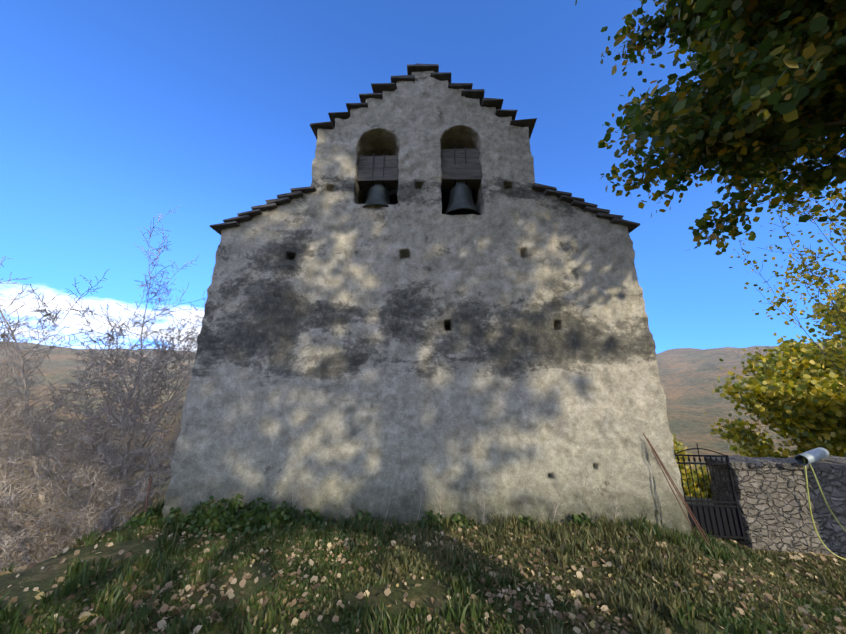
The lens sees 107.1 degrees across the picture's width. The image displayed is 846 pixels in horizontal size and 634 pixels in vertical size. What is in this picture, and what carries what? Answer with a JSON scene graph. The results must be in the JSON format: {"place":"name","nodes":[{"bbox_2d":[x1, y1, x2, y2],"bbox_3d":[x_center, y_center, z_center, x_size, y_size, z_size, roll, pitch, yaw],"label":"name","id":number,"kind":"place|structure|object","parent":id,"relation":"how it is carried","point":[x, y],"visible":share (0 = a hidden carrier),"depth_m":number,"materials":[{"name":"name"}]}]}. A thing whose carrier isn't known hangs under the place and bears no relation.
{"place":"outdoors","nodes":[
{"label":"outdoors","id":0,"kind":"place"},
{"bbox_2d":[0,497,845,633],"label":"grass","id":1,"kind":"structure","parent":0,"point":[106,604],"depth_m":3.01,"materials":[{"name":"green plant"}]},
{"bbox_2d":[0,340,845,633],"bbox_3d":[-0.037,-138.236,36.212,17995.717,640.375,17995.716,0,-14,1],"label":"ground","id":2,"kind":"structure","parent":0,"point":[688,377],"depth_m":4.02,"materials":[{"name":"green plant"}]},
{"bbox_2d":[0,206,204,571],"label":"bare thorn bush","id":3,"kind":"object","parent":2,"relation":"on","point":[118,490],"visible":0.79,"depth_m":5.75,"materials":[{"name":"grey plant"}]},
{"bbox_2d":[144,476,151,511],"bbox_3d":[-4.194,2.879,4.731,0.028,0.863,0.113,13,-19,-43],"label":"rusty stake","id":4,"kind":"object","parent":2,"relation":"on","point":[147,497],"visible":0.65,"depth_m":4.78,"materials":[{"name":"metal"}]},
{"bbox_2d":[115,493,652,538],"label":"wall weeds","id":5,"kind":"object","parent":2,"relation":"on","point":[234,521],"depth_m":4.57,"materials":[{"name":"green plant"}]},
{"bbox_2d":[196,435,622,525],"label":"dry weed stems","id":6,"kind":"object","parent":2,"relation":"on","point":[391,490],"visible":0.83,"depth_m":4.68,"materials":[{"name":"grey plant"}]},
{"bbox_2d":[0,516,845,633],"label":"fallen leaves","id":7,"kind":"object","parent":2,"relation":"on","point":[594,625],"visible":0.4,"depth_m":3.06,"materials":[{"name":"brown plant"}]},
{"bbox_2d":[162,71,691,535],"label":"church wall","id":8,"kind":"structure","parent":2,"relation":"on","point":[503,345],"depth_m":5.31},
{"bbox_2d":[357,153,398,189],"bbox_3d":[-0.895,-2.998,6.488,1.014,0.650,0.328,0,-14,1],"label":"bell headstock","id":9,"kind":"object","parent":8,"relation":"attached to","point":[374,169],"visible":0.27,"depth_m":6.36,"materials":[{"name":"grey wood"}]},
{"bbox_2d":[363,184,390,206],"bbox_3d":[-0.900,-2.364,6.316,0.750,0.683,0.750,0,-14,1],"label":"bell","id":10,"kind":"object","parent":9,"relation":"hanging from","point":[378,194],"visible":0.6,"depth_m":6.10,"materials":[{"name":"grey metal"}]},
{"bbox_2d":[210,63,639,234],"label":"slate copings","id":11,"kind":"object","parent":8,"relation":"attached to","point":[467,91],"visible":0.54,"depth_m":6.36,"materials":[{"name":"stone"}]},
{"bbox_2d":[441,147,481,188],"bbox_3d":[0.758,-3.081,6.484,0.978,0.790,0.332,0,-14,1],"label":"bell headstock","id":12,"kind":"object","parent":8,"relation":"attached to","point":[461,165],"visible":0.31,"depth_m":6.34,"materials":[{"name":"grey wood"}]},
{"bbox_2d":[444,182,480,215],"bbox_3d":[0.760,-2.320,6.283,0.780,0.804,0.780,0,-14,1],"label":"bell","id":13,"kind":"object","parent":12,"relation":"hanging from","point":[461,202],"visible":0.6,"depth_m":6.09,"materials":[{"name":"grey metal"}]},
{"bbox_2d":[314,510,845,633],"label":"dry grass blades","id":14,"kind":"object","parent":2,"relation":"on","point":[642,618],"depth_m":3.49,"materials":[{"name":"green plant"}]},
{"bbox_2d":[643,433,713,548],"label":"leaning rebar rods","id":15,"kind":"object","parent":2,"relation":"on","point":[661,463],"visible":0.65,"depth_m":4.51,"materials":[{"name":"metal"}]},
{"bbox_2d":[575,0,845,254],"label":"tree","id":16,"kind":"object","parent":2,"relation":"on","point":[770,87],"visible":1,"depth_m":5.30,"materials":[{"name":"green plant"}]},
{"bbox_2d":[675,443,745,539],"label":"iron gate","id":17,"kind":"structure","parent":2,"relation":"on","point":[722,521],"depth_m":4.97,"materials":[{"name":"black metal"}]},
{"bbox_2d":[673,432,788,498],"bbox_3d":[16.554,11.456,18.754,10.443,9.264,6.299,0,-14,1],"label":"bush","id":18,"kind":"object","parent":2,"relation":"on","point":[695,479],"visible":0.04,"depth_m":18.42,"materials":[{"name":"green plant"}]},
{"bbox_2d":[705,284,845,457],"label":"tree","id":19,"kind":"object","parent":2,"relation":"on","point":[796,396],"visible":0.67,"depth_m":10.64,"materials":[{"name":"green plant"}]},
{"bbox_2d":[707,465,845,556],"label":"stone wall","id":20,"kind":"structure","parent":2,"relation":"on","point":[774,508],"depth_m":4.89,"materials":[{"name":"grey stone"}]},
{"bbox_2d":[706,455,845,471],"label":"wall coping","id":21,"kind":"object","parent":20,"relation":"on","point":[836,463],"visible":0.81,"depth_m":5.06,"materials":[{"name":"grey stone"}]},
{"bbox_2d":[794,447,828,465],"bbox_3d":[6.350,2.268,5.098,0.972,0.196,0.156,7,-15,-26],"label":"pvc pipe","id":22,"kind":"object","parent":20,"relation":"on","point":[815,455],"visible":1,"depth_m":5.01,"materials":[{"name":"grey"}]},
{"bbox_2d":[726,128,845,379],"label":"tree","id":23,"kind":"object","parent":2,"relation":"on","point":[819,281],"visible":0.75,"depth_m":6.41,"materials":[{"name":"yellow plant"}]},
{"bbox_2d":[803,456,845,559],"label":"garden hose","id":24,"kind":"object","parent":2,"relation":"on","point":[811,511],"visible":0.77,"depth_m":4.77,"materials":[{"name":"yellow"}]},
{"bbox_2d":[805,457,845,531],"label":"garden hose","id":25,"kind":"object","parent":2,"relation":"on","point":[823,495],"visible":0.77,"depth_m":4.82,"materials":[{"name":"yellow"}]},
{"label":"nave walls","id":26,"kind":"object","parent":2,"relation":"on","visible":0},
{"bbox_2d":[364,189,475,213],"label":"nave roof and bell shelter","id":27,"kind":"structure","parent":26,"relation":"on","point":[445,193],"depth_m":7.43,"materials":[{"name":"stone"}]},
{"bbox_2d":[0,0,845,353],"label":"sky","id":28,"kind":"structure","parent":0,"point":[115,115],"materials":[{"name":"blue"}]}
]}

